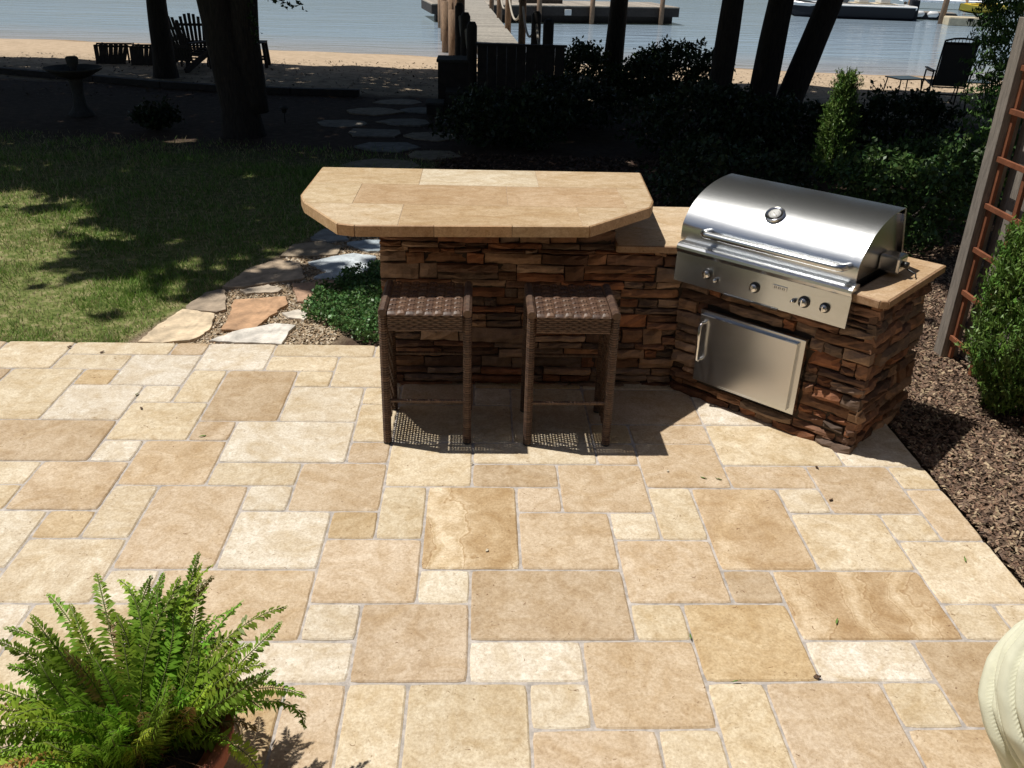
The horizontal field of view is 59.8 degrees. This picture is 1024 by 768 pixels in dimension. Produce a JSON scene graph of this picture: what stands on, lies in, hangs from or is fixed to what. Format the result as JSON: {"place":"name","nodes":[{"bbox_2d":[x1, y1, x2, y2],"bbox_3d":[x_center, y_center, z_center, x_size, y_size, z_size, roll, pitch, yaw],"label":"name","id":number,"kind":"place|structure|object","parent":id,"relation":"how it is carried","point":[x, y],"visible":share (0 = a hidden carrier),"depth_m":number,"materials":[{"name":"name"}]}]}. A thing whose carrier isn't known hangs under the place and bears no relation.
{"place":"outdoors","nodes":[
{"label":"outdoors","id":0,"kind":"place"},
{"bbox_2d":[0,341,1023,767],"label":"patio","id":1,"kind":"structure","parent":0,"point":[568,585],"depth_m":3.63,"materials":[{"name":"stone"}]},
{"bbox_2d":[0,552,306,767],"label":"potted fern","id":2,"kind":"object","parent":1,"relation":"on","point":[160,699],"visible":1,"depth_m":2.35,"materials":[{"name":"green plant"}]},
{"bbox_2d":[378,280,472,444],"bbox_3d":[-0.420,-0.110,4.463,0.440,0.723,0.405,1,26,-2],"label":"bar stool","id":3,"kind":"object","parent":1,"relation":"on","point":[391,321],"visible":1,"depth_m":4.29,"materials":[{"name":"wicker"}]},
{"bbox_2d":[520,283,620,446],"bbox_3d":[0.277,-0.098,4.481,0.440,0.723,0.405,1,26,-2],"label":"bar stool","id":4,"kind":"object","parent":1,"relation":"on","point":[605,325],"visible":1,"depth_m":4.33,"materials":[{"name":"wicker"}]},
{"bbox_2d":[301,167,945,454],"bbox_3d":[0.544,-0.436,4.866,3.316,1.107,1.586,1,26,-2],"label":"outdoor kitchen","id":5,"kind":"object","parent":1,"relation":"on","point":[498,239],"visible":0.75,"depth_m":4.74,"materials":[{"name":"stone"}]},
{"bbox_2d":[693,313,798,409],"bbox_3d":[1.196,-0.113,4.649,0.555,0.375,0.071,23,34,37],"label":"cabinet door","id":6,"kind":"structure","parent":5,"relation":"in","point":[757,365],"depth_m":4.65,"materials":[{"name":"silver metal"}]},
{"bbox_2d":[674,173,916,328],"bbox_3d":[1.465,-0.696,4.542,1.108,0.495,0.682,23,34,37],"label":"gas grill","id":7,"kind":"object","parent":5,"relation":"in","point":[820,256],"visible":1,"depth_m":4.39,"materials":[{"name":"silver metal"}]},
{"bbox_2d":[978,619,1023,767],"bbox_3d":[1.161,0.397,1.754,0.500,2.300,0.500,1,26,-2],"label":"planter","id":8,"kind":"object","parent":1,"relation":"on","point":[1001,693],"visible":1,"depth_m":1.86,"materials":[{"name":"beige ceramic"}]},
{"bbox_2d":[0,39,1023,587],"bbox_3d":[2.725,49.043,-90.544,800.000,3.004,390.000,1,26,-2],"label":"ground","id":9,"kind":"structure","parent":0,"point":[34,109],"depth_m":10.86,"materials":[{"name":"green plant"}]},
{"bbox_2d":[43,56,102,117],"bbox_3d":[-6.082,-4.149,12.436,0.770,0.810,0.770,1,26,-2],"label":"birdbath","id":10,"kind":"object","parent":9,"relation":"on","point":[73,72],"visible":0.99,"depth_m":12.39,"materials":[{"name":"stone"}]},
{"bbox_2d":[93,42,134,63],"bbox_3d":[-8.306,-6.924,18.587,0.700,0.372,0.925,-3,27,-10],"label":"beach lounger","id":11,"kind":"object","parent":9,"relation":"on","point":[118,53],"visible":0.87,"depth_m":18.29,"materials":[{"name":"brown wood"}]},
{"bbox_2d":[129,44,152,64],"bbox_3d":[-7.538,-6.871,18.526,0.700,0.372,0.925,-2,27,-7],"label":"beach lounger","id":12,"kind":"object","parent":9,"relation":"on","point":[140,56],"visible":0.53,"depth_m":18.21,"materials":[{"name":"brown wood"}]},
{"bbox_2d":[127,96,185,130],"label":"shrub","id":13,"kind":"object","parent":9,"relation":"on","point":[155,117],"visible":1,"depth_m":11.74,"materials":[{"name":"green plant"}]},
{"bbox_2d":[146,0,179,78],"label":"tree","id":14,"kind":"object","parent":9,"relation":"on","point":[164,62],"visible":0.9,"depth_m":16.24,"materials":[{"name":"brown plant"}]},
{"bbox_2d":[138,309,214,343],"bbox_3d":[-2.132,-0.358,5.761,0.385,0.052,0.568,1,26,-2],"label":"flagstone","id":15,"kind":"object","parent":9,"relation":"on","point":[185,325],"visible":0.88,"depth_m":5.70,"materials":[{"name":"beige stone"}]},
{"bbox_2d":[0,67,359,96],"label":"timber edging","id":16,"kind":"object","parent":9,"relation":"on","point":[192,85],"visible":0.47,"depth_m":15.33,"materials":[{"name":"brown wood"}]},
{"bbox_2d":[169,17,211,72],"bbox_3d":[-6.456,-6.721,17.556,0.790,1.048,0.912,10,27,16],"label":"adirondack chair","id":17,"kind":"object","parent":9,"relation":"on","point":[182,50],"visible":0.64,"depth_m":17.42,"materials":[{"name":"brown wood"}]},
{"bbox_2d":[175,13,208,66],"bbox_3d":[-6.610,-7.176,18.497,0.790,1.048,0.912,-4,27,-11],"label":"adirondack chair","id":18,"kind":"object","parent":9,"relation":"on","point":[194,24],"visible":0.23,"depth_m":18.18,"materials":[{"name":"brown wood"}]},
{"bbox_2d":[186,289,226,313],"bbox_3d":[-2.085,-0.563,6.186,0.285,0.052,0.446,1,26,-2],"label":"flagstone","id":19,"kind":"object","parent":9,"relation":"on","point":[214,301],"visible":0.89,"depth_m":6.12,"materials":[{"name":"beige stone"}]},
{"bbox_2d":[0,127,459,342],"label":"lawn grass","id":20,"kind":"structure","parent":9,"relation":"on","point":[100,204],"depth_m":7.94,"materials":[{"name":"green plant"}]},
{"bbox_2d":[196,0,307,139],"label":"tree","id":21,"kind":"object","parent":9,"relation":"on","point":[231,32],"visible":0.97,"depth_m":11.12,"materials":[{"name":"brown plant"}]},
{"bbox_2d":[209,323,295,345],"bbox_3d":[-1.651,-0.304,5.680,0.488,0.052,0.336,1,26,-2],"label":"flagstone","id":22,"kind":"object","parent":9,"relation":"on","point":[276,334],"visible":0.84,"depth_m":5.63,"materials":[{"name":"grey stone"}]},
{"bbox_2d":[221,296,287,331],"bbox_3d":[-1.733,-0.462,5.999,0.382,0.052,0.619,1,26,-2],"label":"flagstone","id":23,"kind":"object","parent":9,"relation":"on","point":[250,313],"visible":0.85,"depth_m":5.99,"materials":[{"name":"stone"}]},
{"bbox_2d":[240,284,282,295],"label":"flagstone","id":24,"kind":"object","parent":9,"relation":"on","point":[267,289],"visible":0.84,"depth_m":6.36,"materials":[{"name":"beige stone"}]},
{"bbox_2d":[222,259,304,289],"bbox_3d":[-1.829,-0.816,6.723,0.554,0.052,0.641,1,26,-2],"label":"flagstone","id":25,"kind":"object","parent":9,"relation":"on","point":[276,271],"visible":0.85,"depth_m":6.66,"materials":[{"name":"grey stone"}]},
{"bbox_2d":[260,40,270,67],"bbox_3d":[-5.416,-6.875,18.532,0.690,0.495,0.570,-2,27,-7],"label":"chair","id":26,"kind":"object","parent":9,"relation":"on","point":[265,55],"visible":0.49,"depth_m":18.41,"materials":[{"name":"brown wood"}]},
{"bbox_2d":[164,236,381,344],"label":"pea gravel","id":27,"kind":"structure","parent":9,"relation":"on","point":[300,341],"depth_m":6.00,"materials":[{"name":"beige gravel"}]},
{"bbox_2d":[279,106,288,121],"bbox_3d":[-3.220,-3.792,12.596,0.140,0.285,0.140,1,26,-2],"label":"path light","id":28,"kind":"object","parent":9,"relation":"on","point":[284,109],"visible":0.94,"depth_m":12.53,"materials":[{"name":"brown metal"}]},
{"bbox_2d":[282,309,307,321],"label":"flagstone","id":29,"kind":"object","parent":9,"relation":"on","point":[297,314],"visible":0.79,"depth_m":5.96,"materials":[{"name":"beige stone"}]},
{"bbox_2d":[280,241,341,257],"bbox_3d":[-1.630,-1.089,7.299,0.452,0.052,0.418,1,26,-2],"label":"flagstone","id":30,"kind":"object","parent":9,"relation":"on","point":[317,249],"visible":0.87,"depth_m":7.24,"materials":[{"name":"grey stone"}]},
{"bbox_2d":[292,281,338,303],"bbox_3d":[-1.398,-0.641,6.388,0.335,0.052,0.419,-5,27,-14],"label":"flagstone","id":31,"kind":"object","parent":9,"relation":"on","point":[302,291],"visible":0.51,"depth_m":6.41,"materials":[{"name":"brown stone"}]},
{"bbox_2d":[310,229,348,242],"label":"flagstone","id":32,"kind":"object","parent":9,"relation":"on","point":[327,235],"visible":0.7,"depth_m":7.58,"materials":[{"name":"grey stone"}]},
{"bbox_2d":[301,260,381,343],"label":"ground cover","id":33,"kind":"object","parent":9,"relation":"on","point":[353,296],"visible":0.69,"depth_m":6.05,"materials":[{"name":"green plant"}]},
{"bbox_2d":[308,253,375,279],"bbox_3d":[-1.339,-0.900,6.926,0.518,0.052,0.620,1,26,-2],"label":"flagstone","id":34,"kind":"object","parent":9,"relation":"on","point":[331,266],"visible":0.62,"depth_m":6.95,"materials":[{"name":"grey stone"}]},
{"bbox_2d":[317,120,367,127],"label":"flagstone","id":35,"kind":"object","parent":9,"relation":"on","point":[340,123],"visible":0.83,"depth_m":12.59,"materials":[{"name":"grey stone"}]},
{"bbox_2d":[347,240,379,252],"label":"flagstone","id":36,"kind":"object","parent":9,"relation":"on","point":[372,246],"visible":0.59,"depth_m":7.40,"materials":[{"name":"grey stone"}]},
{"bbox_2d":[348,128,400,137],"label":"flagstone","id":37,"kind":"object","parent":9,"relation":"on","point":[359,132],"visible":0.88,"depth_m":12.00,"materials":[{"name":"grey stone"}]},
{"bbox_2d":[347,107,404,115],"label":"flagstone","id":38,"kind":"object","parent":9,"relation":"on","point":[376,111],"visible":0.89,"depth_m":13.61,"materials":[{"name":"grey stone"}]},
{"bbox_2d":[339,158,419,168],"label":"flagstone","id":39,"kind":"object","parent":9,"relation":"on","point":[367,163],"visible":0.62,"depth_m":10.25,"materials":[{"name":"grey stone"}]},
{"bbox_2d":[354,142,420,152],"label":"flagstone","id":40,"kind":"object","parent":9,"relation":"on","point":[399,146],"visible":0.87,"depth_m":11.18,"materials":[{"name":"grey stone"}]},
{"bbox_2d":[373,99,421,104],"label":"flagstone","id":41,"kind":"object","parent":9,"relation":"on","point":[399,102],"visible":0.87,"depth_m":14.54,"materials":[{"name":"grey stone"}]},
{"bbox_2d":[375,118,429,126],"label":"flagstone","id":42,"kind":"object","parent":9,"relation":"on","point":[411,122],"visible":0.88,"depth_m":12.80,"materials":[{"name":"grey stone"}]},
{"bbox_2d":[400,107,444,113],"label":"flagstone","id":43,"kind":"object","parent":9,"relation":"on","point":[419,110],"visible":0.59,"depth_m":13.82,"materials":[{"name":"grey stone"}]},
{"bbox_2d":[403,132,458,141],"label":"flagstone","id":44,"kind":"object","parent":9,"relation":"on","point":[425,136],"visible":0.65,"depth_m":11.85,"materials":[{"name":"grey stone"}]},
{"bbox_2d":[408,150,461,160],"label":"flagstone","id":45,"kind":"object","parent":9,"relation":"on","point":[426,155],"visible":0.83,"depth_m":10.79,"materials":[{"name":"grey stone"}]},
{"bbox_2d":[425,55,474,114],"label":"dock steps","id":46,"kind":"structure","parent":9,"relation":"on","point":[452,73],"depth_m":14.04,"materials":[{"name":"brown wood"}]},
{"bbox_2d":[0,52,1000,107],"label":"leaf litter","id":47,"kind":"object","parent":9,"relation":"on","point":[147,90],"visible":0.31,"depth_m":17.26,"materials":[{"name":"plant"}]},
{"bbox_2d":[422,81,584,151],"bbox_3d":[-0.109,-3.406,11.356,2.104,0.853,1.678,1,26,-2],"label":"shrub","id":48,"kind":"object","parent":9,"relation":"on","point":[481,127],"visible":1,"depth_m":11.09,"materials":[{"name":"green plant"}]},
{"bbox_2d":[475,43,566,109],"bbox_3d":[0.132,-4.787,13.945,1.420,1.012,0.090,1,26,-2],"label":"timber screen","id":49,"kind":"object","parent":9,"relation":"on","point":[492,60],"visible":0.59,"depth_m":13.82,"materials":[{"name":"brown wood"}]},
{"bbox_2d":[554,35,611,92],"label":"shrub","id":50,"kind":"object","parent":9,"relation":"on","point":[583,54],"visible":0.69,"depth_m":15.66,"materials":[{"name":"green plant"}]},
{"bbox_2d":[517,68,648,129],"bbox_3d":[0.838,-4.070,12.790,1.868,0.859,1.465,-10,29,-23],"label":"shrub","id":51,"kind":"object","parent":9,"relation":"on","point":[610,95],"visible":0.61,"depth_m":12.61,"materials":[{"name":"green plant"}]},
{"bbox_2d":[600,0,627,87],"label":"tree","id":52,"kind":"object","parent":9,"relation":"on","point":[615,36],"visible":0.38,"depth_m":16.42,"materials":[{"name":"brown plant"}]},
{"bbox_2d":[602,52,676,103],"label":"shrub","id":53,"kind":"object","parent":9,"relation":"on","point":[630,81],"visible":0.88,"depth_m":14.83,"materials":[{"name":"green plant"}]},
{"bbox_2d":[620,34,735,96],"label":"shrub","id":54,"kind":"object","parent":9,"relation":"on","point":[701,66],"visible":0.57,"depth_m":15.66,"materials":[{"name":"green plant"}]},
{"bbox_2d":[602,77,796,160],"bbox_3d":[2.380,-3.246,10.982,2.479,1.024,1.879,1,26,-2],"label":"shrub","id":55,"kind":"object","parent":9,"relation":"on","point":[729,99],"visible":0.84,"depth_m":10.76,"materials":[{"name":"green plant"}]},
{"bbox_2d":[701,0,743,133],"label":"tree","id":56,"kind":"object","parent":9,"relation":"on","point":[725,47],"visible":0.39,"depth_m":12.38,"materials":[{"name":"brown plant"}]},
{"bbox_2d":[433,152,1023,581],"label":"bark mulch","id":57,"kind":"object","parent":9,"relation":"on","point":[937,460],"visible":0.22,"depth_m":4.81,"materials":[{"name":"brown wood"}]},
{"bbox_2d":[635,121,841,206],"bbox_3d":[2.021,-1.938,8.300,1.735,0.972,1.558,-15,31,-31],"label":"shrub","id":58,"kind":"object","parent":9,"relation":"on","point":[778,169],"visible":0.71,"depth_m":8.19,"materials":[{"name":"green plant"}]},
{"bbox_2d":[744,0,793,115],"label":"tree","id":59,"kind":"object","parent":9,"relation":"on","point":[766,71],"visible":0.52,"depth_m":13.34,"materials":[{"name":"brown plant"}]},
{"bbox_2d":[707,89,876,155],"bbox_3d":[3.543,-3.346,11.470,2.035,0.846,1.573,-10,29,-23],"label":"shrub","id":60,"kind":"object","parent":9,"relation":"on","point":[814,118],"visible":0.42,"depth_m":11.20,"materials":[{"name":"green plant"}]},
{"bbox_2d":[776,0,843,119],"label":"tree","id":61,"kind":"object","parent":9,"relation":"on","point":[802,67],"visible":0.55,"depth_m":13.41,"materials":[{"name":"brown plant"}]},
{"bbox_2d":[806,66,863,182],"bbox_3d":[3.646,-2.870,9.940,0.612,1.302,0.627,1,26,-2],"label":"conifer","id":62,"kind":"object","parent":9,"relation":"on","point":[844,88],"visible":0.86,"depth_m":9.84,"materials":[{"name":"green plant"}]},
{"bbox_2d":[811,133,974,255],"bbox_3d":[3.276,-1.598,7.554,1.438,1.071,1.194,1,26,-2],"label":"holly shrub","id":63,"kind":"object","parent":9,"relation":"on","point":[898,163],"visible":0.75,"depth_m":7.33,"materials":[{"name":"green plant"}]},
{"bbox_2d":[834,79,967,156],"bbox_3d":[4.868,-3.246,11.130,1.574,1.029,1.401,-11,29,-24],"label":"shrub","id":64,"kind":"object","parent":9,"relation":"on","point":[900,107],"visible":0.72,"depth_m":10.86,"materials":[{"name":"green plant"}]},
{"bbox_2d":[882,75,922,95],"bbox_3d":[7.163,-5.402,16.328,0.542,0.432,0.472,-6,27,-15],"label":"side table","id":65,"kind":"object","parent":9,"relation":"on","point":[907,78],"visible":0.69,"depth_m":16.19,"materials":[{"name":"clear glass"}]},
{"bbox_2d":[848,128,1000,225],"bbox_3d":[4.006,-2.016,8.646,1.436,0.917,1.224,1,26,-2],"label":"holly shrub","id":66,"kind":"object","parent":9,"relation":"on","point":[927,150],"visible":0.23,"depth_m":8.41,"materials":[{"name":"green plant"}]},
{"bbox_2d":[920,38,978,108],"bbox_3d":[7.682,-5.486,15.650,0.675,1.204,0.836,6,27,9],"label":"sling chair","id":67,"kind":"object","parent":9,"relation":"on","point":[948,71],"visible":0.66,"depth_m":15.35,"materials":[{"name":"fabric"}]},
{"bbox_2d":[933,17,1023,405],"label":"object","id":68,"kind":"object","parent":9,"relation":"on","point":[998,130],"visible":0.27,"depth_m":5.18,"materials":[{"name":"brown wood"}]},
{"bbox_2d":[947,65,1023,422],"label":"trellis","id":69,"kind":"object","parent":68,"relation":"attached to","point":[1002,161],"visible":0.58,"depth_m":5.11,"materials":[{"name":"brown wood"}]},
{"bbox_2d":[951,0,1023,221],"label":"cedar tree","id":70,"kind":"object","parent":9,"relation":"on","point":[996,42],"visible":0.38,"depth_m":8.28,"materials":[{"name":"green plant"}]},
{"bbox_2d":[954,210,1023,415],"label":"evergreen shrub","id":71,"kind":"object","parent":9,"relation":"on","point":[998,314],"visible":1,"depth_m":4.69,"materials":[{"name":"green plant"}]},
{"bbox_2d":[0,0,1023,80],"bbox_3d":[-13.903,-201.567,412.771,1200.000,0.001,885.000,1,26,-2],"label":"lake water","id":72,"kind":"structure","parent":0,"point":[864,46],"depth_m":29.54,"materials":[{"name":"blue liquid"}]},
{"bbox_2d":[421,0,679,86],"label":"dock","id":73,"kind":"object","parent":72,"relation":"in","point":[464,26],"visible":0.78,"depth_m":24.48,"materials":[{"name":"grey wood"}]},
{"bbox_2d":[791,0,920,20],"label":"motorboat","id":74,"kind":"object","parent":72,"relation":"on","point":[875,10],"visible":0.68,"depth_m":39.07,"materials":[{"name":"white plastic"}]},
{"bbox_2d":[917,11,956,19],"bbox_3d":[18.698,-16.822,40.492,2.720,0.344,1.368,7,27,10],"label":"motorboat","id":75,"kind":"object","parent":72,"relation":"on","point":[934,15],"visible":0.51,"depth_m":39.92,"materials":[{"name":"white plastic"}]},
{"bbox_2d":[937,0,949,23],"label":"mooring pile","id":76,"kind":"object","parent":72,"relation":"in","point":[944,8],"depth_m":37.64,"materials":[{"name":"brown wood"}]},
{"bbox_2d":[899,0,1023,11],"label":"pier","id":77,"kind":"structure","parent":72,"relation":"in","point":[941,1],"depth_m":47.91,"materials":[{"name":"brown wood"}]},
{"bbox_2d":[942,16,985,26],"bbox_3d":[19.019,-15.213,37.359,1.575,0.375,0.922,5,26,7],"label":"swim raft","id":78,"kind":"object","parent":72,"relation":"on","point":[954,20],"visible":0.68,"depth_m":37.02,"materials":[{"name":"beige plastic"}]},
{"bbox_2d":[959,2,1007,13],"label":"kayak","id":79,"kind":"object","parent":72,"relation":"on","point":[966,7],"visible":0.56,"depth_m":44.47,"materials":[{"name":"yellow plastic"}]},
{"bbox_2d":[950,79,990,103],"bbox_3d":[8.321,-5.260,16.103,0.542,0.432,0.472,3,26,3],"label":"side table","id":80,"kind":"object","parent":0,"point":[975,82],"visible":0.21,"depth_m":15.96,"materials":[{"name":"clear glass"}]}
]}

